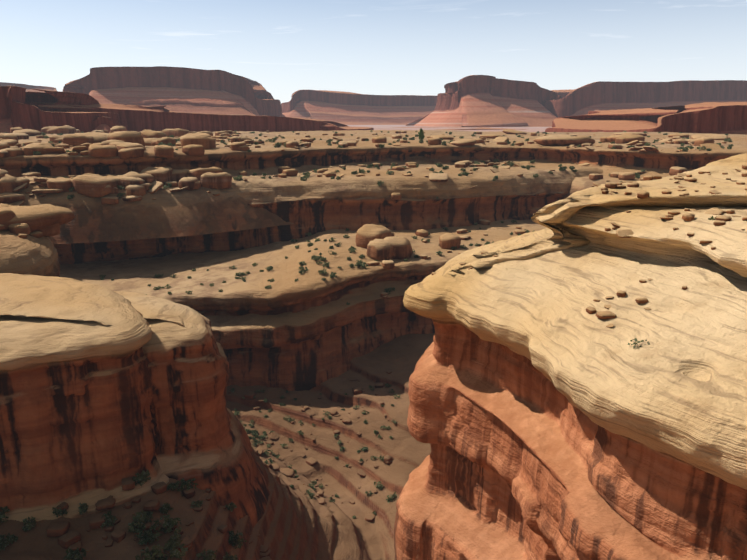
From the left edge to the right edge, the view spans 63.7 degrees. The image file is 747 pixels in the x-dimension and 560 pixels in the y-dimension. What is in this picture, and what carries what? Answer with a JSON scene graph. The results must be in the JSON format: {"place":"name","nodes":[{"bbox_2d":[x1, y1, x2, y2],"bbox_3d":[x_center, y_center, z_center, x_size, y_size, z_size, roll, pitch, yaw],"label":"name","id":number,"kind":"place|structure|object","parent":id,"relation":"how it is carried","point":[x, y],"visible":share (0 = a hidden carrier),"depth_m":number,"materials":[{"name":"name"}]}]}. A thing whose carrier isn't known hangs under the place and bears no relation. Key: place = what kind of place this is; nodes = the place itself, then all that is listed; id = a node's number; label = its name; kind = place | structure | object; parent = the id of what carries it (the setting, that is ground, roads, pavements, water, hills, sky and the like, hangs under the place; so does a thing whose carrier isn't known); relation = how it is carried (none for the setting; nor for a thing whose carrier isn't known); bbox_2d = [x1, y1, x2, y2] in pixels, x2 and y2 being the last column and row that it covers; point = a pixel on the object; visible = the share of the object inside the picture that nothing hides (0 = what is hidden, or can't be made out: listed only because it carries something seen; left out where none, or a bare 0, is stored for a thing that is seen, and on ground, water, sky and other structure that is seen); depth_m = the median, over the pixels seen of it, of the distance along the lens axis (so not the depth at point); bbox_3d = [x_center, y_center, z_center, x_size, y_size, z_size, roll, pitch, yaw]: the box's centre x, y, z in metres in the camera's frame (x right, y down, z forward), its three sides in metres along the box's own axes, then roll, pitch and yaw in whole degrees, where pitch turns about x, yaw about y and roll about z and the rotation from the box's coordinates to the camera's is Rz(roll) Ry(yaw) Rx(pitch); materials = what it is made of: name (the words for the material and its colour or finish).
{"place":"outdoors","nodes":[
{"label":"outdoors","id":0,"kind":"place"},
{"bbox_2d":[0,333,434,559],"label":"canyon floor","id":1,"kind":"structure","parent":0,"point":[294,524],"depth_m":96.70,"materials":[{"name":"brown sand"}]},
{"bbox_2d":[0,230,59,276],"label":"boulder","id":2,"kind":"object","parent":1,"relation":"on","point":[30,255],"visible":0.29,"depth_m":93.98,"materials":[{"name":"beige stone"}]},
{"bbox_2d":[0,273,168,521],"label":"rock block","id":3,"kind":"object","parent":1,"relation":"on","point":[78,422],"visible":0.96,"depth_m":59.43,"materials":[{"name":"stone"}]},
{"bbox_2d":[115,291,270,526],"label":"rock block","id":4,"kind":"object","parent":1,"relation":"on","point":[204,441],"visible":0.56,"depth_m":66.76,"materials":[{"name":"stone"}]},
{"bbox_2d":[46,370,393,559],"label":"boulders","id":5,"kind":"object","parent":1,"relation":"on","point":[70,539],"visible":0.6,"depth_m":61.71,"materials":[{"name":"brown stone"}]},
{"bbox_2d":[0,130,733,559],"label":"shrubs","id":6,"kind":"object","parent":1,"relation":"on","point":[142,520],"visible":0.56,"depth_m":106.14,"materials":[{"name":"green plant"}]},
{"bbox_2d":[0,125,746,327],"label":"boulder","id":7,"kind":"object","parent":1,"relation":"on","point":[384,245],"visible":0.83,"depth_m":155.69,"materials":[{"name":"beige stone"}]},
{"bbox_2d":[394,153,746,559],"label":"cliff rock","id":8,"kind":"object","parent":1,"relation":"on","point":[549,417],"visible":1,"depth_m":26.24,"materials":[{"name":"stone"}]},
{"bbox_2d":[0,0,746,102],"label":"sky","id":9,"kind":"structure","parent":0,"point":[370,47],"materials":[{"name":"blue"}]},
{"bbox_2d":[347,125,551,131],"bbox_3d":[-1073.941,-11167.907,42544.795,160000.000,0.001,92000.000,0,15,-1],"label":"ground","id":10,"kind":"structure","parent":0,"point":[390,127],"depth_m":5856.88,"materials":[{"name":"brown sand"}]},
{"bbox_2d":[0,82,56,91],"bbox_3d":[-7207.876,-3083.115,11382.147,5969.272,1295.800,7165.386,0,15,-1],"label":"distant mesa","id":11,"kind":"structure","parent":10,"relation":"on","point":[29,88],"depth_m":12104.80,"materials":[{"name":"brown stone"}]},
{"bbox_2d":[0,86,119,132],"bbox_3d":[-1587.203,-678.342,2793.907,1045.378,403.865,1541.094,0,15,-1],"label":"cliff","id":12,"kind":"structure","parent":10,"relation":"on","point":[15,111],"depth_m":2613.63,"materials":[{"name":"brown stone"}]},
{"bbox_2d":[91,116,126,132],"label":"rock dome","id":13,"kind":"structure","parent":10,"relation":"on","point":[103,123],"depth_m":2780.88,"materials":[{"name":"brown stone"}]},
{"bbox_2d":[62,66,285,116],"bbox_3d":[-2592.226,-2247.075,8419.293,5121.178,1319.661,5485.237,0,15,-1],"label":"mesa","id":14,"kind":"structure","parent":10,"relation":"on","point":[184,89],"depth_m":7553.81,"materials":[{"name":"brown stone"}]},
{"bbox_2d":[24,102,373,131],"bbox_3d":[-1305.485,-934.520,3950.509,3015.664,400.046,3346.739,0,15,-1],"label":"cliff","id":15,"kind":"structure","parent":10,"relation":"on","point":[137,118],"depth_m":3354.75,"materials":[{"name":"brown stone"}]},
{"bbox_2d":[59,219,546,390],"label":"rock wall","id":16,"kind":"structure","parent":10,"relation":"on","point":[309,329],"depth_m":128.31,"materials":[{"name":"stone"}]},
{"bbox_2d":[281,90,436,124],"bbox_3d":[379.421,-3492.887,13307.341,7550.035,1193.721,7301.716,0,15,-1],"label":"mesa","id":17,"kind":"structure","parent":10,"relation":"on","point":[346,108],"depth_m":11470.76,"materials":[{"name":"brown stone"}]},
{"bbox_2d":[0,130,746,243],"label":"plateau","id":18,"kind":"structure","parent":10,"relation":"on","point":[166,213],"depth_m":176.19,"materials":[{"name":"stone"}]},
{"bbox_2d":[17,161,602,263],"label":"rock wall","id":19,"kind":"structure","parent":18,"relation":"on","point":[313,203],"depth_m":167.29,"materials":[{"name":"stone"}]},
{"bbox_2d":[418,128,424,139],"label":"cottonwood tree","id":20,"kind":"object","parent":18,"relation":"on","point":[421,134],"depth_m":228.40,"materials":[{"name":"green plant"}]},
{"bbox_2d":[406,75,561,126],"bbox_3d":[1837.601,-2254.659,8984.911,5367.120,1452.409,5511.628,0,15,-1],"label":"butte","id":21,"kind":"object","parent":10,"relation":"on","point":[480,101],"visible":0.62,"depth_m":7927.53,"materials":[{"name":"brown stone"}]},
{"bbox_2d":[542,80,746,117],"bbox_3d":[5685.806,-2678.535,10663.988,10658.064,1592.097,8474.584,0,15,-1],"label":"mesa","id":22,"kind":"structure","parent":10,"relation":"on","point":[596,96],"depth_m":8720.98,"materials":[{"name":"brown stone"}]},
{"bbox_2d":[545,102,746,134],"bbox_3d":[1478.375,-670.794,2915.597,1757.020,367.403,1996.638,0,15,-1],"label":"mesa","id":23,"kind":"structure","parent":10,"relation":"on","point":[719,117],"depth_m":2450.08,"materials":[{"name":"brown stone"}]}
]}

